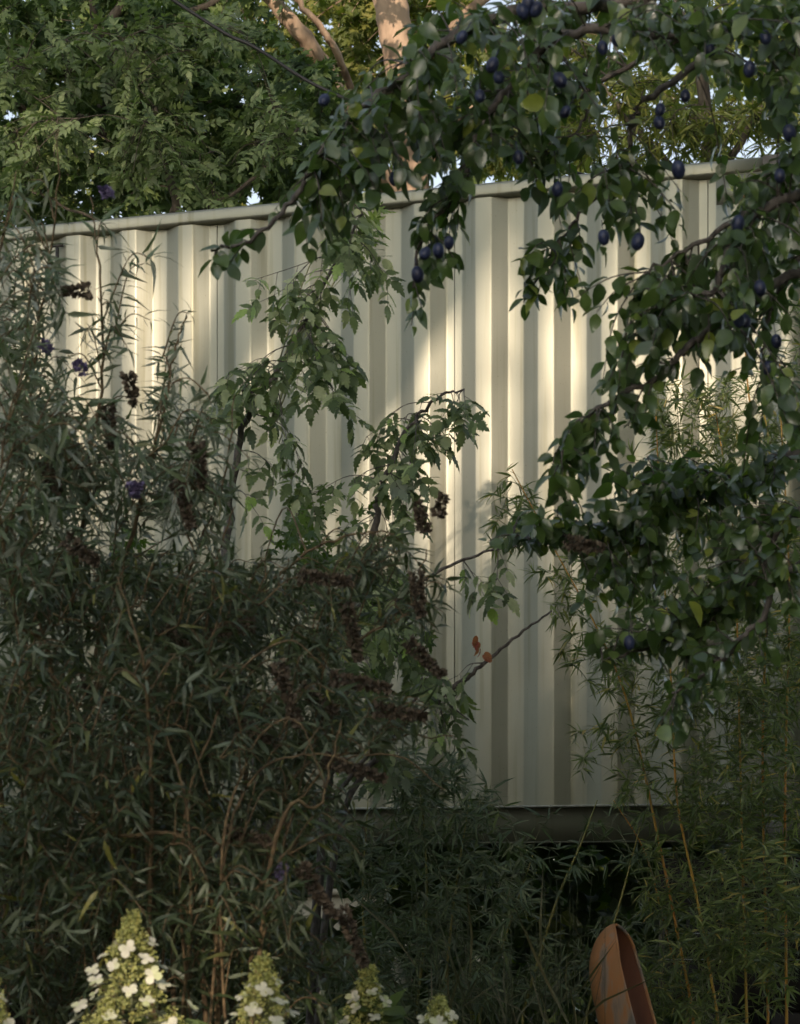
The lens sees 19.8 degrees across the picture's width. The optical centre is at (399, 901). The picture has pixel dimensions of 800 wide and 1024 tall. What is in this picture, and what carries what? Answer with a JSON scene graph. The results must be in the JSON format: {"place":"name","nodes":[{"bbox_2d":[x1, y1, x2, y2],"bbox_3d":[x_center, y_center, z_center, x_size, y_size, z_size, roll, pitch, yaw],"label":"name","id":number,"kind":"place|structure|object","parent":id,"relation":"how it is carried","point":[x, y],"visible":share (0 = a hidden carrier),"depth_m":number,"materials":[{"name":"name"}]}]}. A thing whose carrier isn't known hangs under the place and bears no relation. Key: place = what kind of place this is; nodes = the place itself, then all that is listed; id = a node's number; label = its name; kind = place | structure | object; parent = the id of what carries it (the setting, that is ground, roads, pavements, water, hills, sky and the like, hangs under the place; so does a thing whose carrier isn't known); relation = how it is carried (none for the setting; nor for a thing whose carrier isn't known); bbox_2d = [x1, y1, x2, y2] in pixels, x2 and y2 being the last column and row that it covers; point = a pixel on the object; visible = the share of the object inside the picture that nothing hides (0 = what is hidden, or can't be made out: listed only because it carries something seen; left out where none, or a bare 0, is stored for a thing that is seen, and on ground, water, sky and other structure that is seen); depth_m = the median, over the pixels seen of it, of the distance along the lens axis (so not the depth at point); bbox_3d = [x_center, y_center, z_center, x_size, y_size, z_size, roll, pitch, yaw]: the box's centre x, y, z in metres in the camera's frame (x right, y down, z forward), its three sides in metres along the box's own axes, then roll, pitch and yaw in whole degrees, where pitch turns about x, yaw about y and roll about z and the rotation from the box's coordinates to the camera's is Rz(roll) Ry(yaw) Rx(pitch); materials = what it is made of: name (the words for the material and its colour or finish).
{"place":"outdoors","nodes":[
{"label":"outdoors","id":0,"kind":"place"},
{"bbox_2d":[156,889,503,1000],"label":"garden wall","id":1,"kind":"structure","parent":0,"point":[336,900],"depth_m":22.00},
{"bbox_2d":[171,0,584,173],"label":"overhead cable","id":2,"kind":"object","parent":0,"point":[225,33],"visible":0.57,"depth_m":11.49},
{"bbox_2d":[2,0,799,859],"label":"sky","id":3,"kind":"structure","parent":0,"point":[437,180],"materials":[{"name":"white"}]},
{"bbox_3d":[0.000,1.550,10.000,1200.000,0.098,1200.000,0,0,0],"label":"ground","id":4,"kind":"structure","parent":0,"visible":0},
{"bbox_2d":[0,977,14,1023],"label":"hydrangea","id":5,"kind":"object","parent":4,"relation":"on","point":[3,1014],"visible":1,"depth_m":4.89,"materials":[{"name":"white plant"}]},
{"bbox_2d":[0,864,180,1023],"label":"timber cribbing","id":6,"kind":"object","parent":4,"relation":"on","point":[18,1020],"visible":0.02,"depth_m":11.03,"materials":[{"name":"brown wood"}]},
{"bbox_2d":[0,154,799,846],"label":"shipping container","id":7,"kind":"object","parent":6,"relation":"on","point":[528,384],"visible":0.3,"depth_m":10.06,"materials":[{"name":"metal"}]},
{"bbox_2d":[0,128,271,1023],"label":"butterfly bush","id":8,"kind":"object","parent":4,"relation":"on","point":[17,446],"visible":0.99,"depth_m":5.59,"materials":[{"name":"green plant"}]},
{"bbox_2d":[67,908,207,1023],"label":"hydrangea","id":9,"kind":"object","parent":4,"relation":"on","point":[108,1013],"visible":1,"depth_m":4.88,"materials":[{"name":"white plant"}]},
{"bbox_2d":[0,0,319,952],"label":"ash tree","id":10,"kind":"object","parent":4,"relation":"on","point":[150,132],"visible":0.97,"depth_m":12.95,"materials":[{"name":"green plant"}]},
{"bbox_2d":[0,0,349,228],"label":"maple tree","id":11,"kind":"object","parent":4,"relation":"on","point":[229,106],"visible":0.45,"depth_m":13.95,"materials":[{"name":"green plant"}]},
{"bbox_2d":[0,201,438,1023],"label":"wild hop vine","id":12,"kind":"object","parent":4,"relation":"on","point":[302,517],"visible":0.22,"depth_m":8.20,"materials":[{"name":"green plant"}]},
{"bbox_2d":[225,950,299,1023],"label":"hydrangea","id":13,"kind":"object","parent":4,"relation":"on","point":[262,987],"visible":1,"depth_m":4.88,"materials":[{"name":"white plant"}]},
{"bbox_2d":[0,490,605,1023],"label":"butterfly bush","id":14,"kind":"object","parent":4,"relation":"on","point":[208,864],"visible":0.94,"depth_m":5.45,"materials":[{"name":"green plant"}]},
{"bbox_2d":[326,963,411,1023],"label":"hydrangea","id":15,"kind":"object","parent":4,"relation":"on","point":[365,1007],"visible":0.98,"depth_m":5.59,"materials":[{"name":"green plant"}]},
{"bbox_2d":[203,188,551,1023],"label":"box elder","id":16,"kind":"object","parent":4,"relation":"on","point":[261,380],"visible":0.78,"depth_m":7.42,"materials":[{"name":"green plant"}]},
{"bbox_2d":[1,0,799,1023],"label":"wood","id":17,"kind":"object","parent":4,"relation":"on","point":[467,70],"depth_m":26.79,"materials":[{"name":"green plant"}]},
{"bbox_2d":[5,807,799,1023],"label":"undergrowth","id":18,"kind":"object","parent":4,"relation":"on","point":[605,898],"visible":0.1,"depth_m":12.24,"materials":[{"name":"green plant"}]},
{"bbox_2d":[416,994,458,1023],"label":"hydrangea","id":19,"kind":"object","parent":4,"relation":"on","point":[437,1017],"visible":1,"depth_m":5.39,"materials":[{"name":"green plant"}]},
{"bbox_2d":[207,0,695,192],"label":"pale tree","id":20,"kind":"object","parent":4,"relation":"on","point":[366,24],"visible":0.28,"depth_m":17.27,"materials":[{"name":"green plant"}]},
{"bbox_2d":[273,732,705,1023],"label":"bamboo","id":21,"kind":"object","parent":4,"relation":"on","point":[420,783],"visible":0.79,"depth_m":7.86,"materials":[{"name":"green plant"}]},
{"bbox_2d":[330,859,666,1023],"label":"tall grass","id":22,"kind":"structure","parent":4,"relation":"on","point":[509,981],"depth_m":7.22,"materials":[{"name":"green plant"}]},
{"bbox_2d":[198,0,799,750],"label":"plum tree","id":23,"kind":"object","parent":4,"relation":"on","point":[694,304],"visible":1,"depth_m":5.59,"materials":[{"name":"green plant"}]},
{"bbox_2d":[589,923,656,1023],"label":"canoe","id":24,"kind":"object","parent":4,"relation":"on","point":[622,971],"visible":0.94,"depth_m":7.65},
{"bbox_2d":[477,151,799,1023],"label":"bamboo","id":25,"kind":"object","parent":4,"relation":"on","point":[739,953],"visible":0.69,"depth_m":8.18,"materials":[{"name":"green plant"}]},
{"bbox_2d":[488,0,799,180],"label":"feathery tree","id":26,"kind":"object","parent":4,"relation":"on","point":[697,113],"visible":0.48,"depth_m":14.83,"materials":[{"name":"green plant"}]},
{"bbox_2d":[656,857,799,1023],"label":"timber cribbing","id":27,"kind":"object","parent":4,"relation":"on","point":[793,1013],"visible":0.19,"depth_m":9.77,"materials":[{"name":"brown wood"}]},
{"bbox_2d":[659,919,798,1023],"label":"wire fence","id":28,"kind":"object","parent":4,"relation":"on","point":[660,938],"visible":0.17,"depth_m":9.19,"materials":[{"name":"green metal"}]}
]}

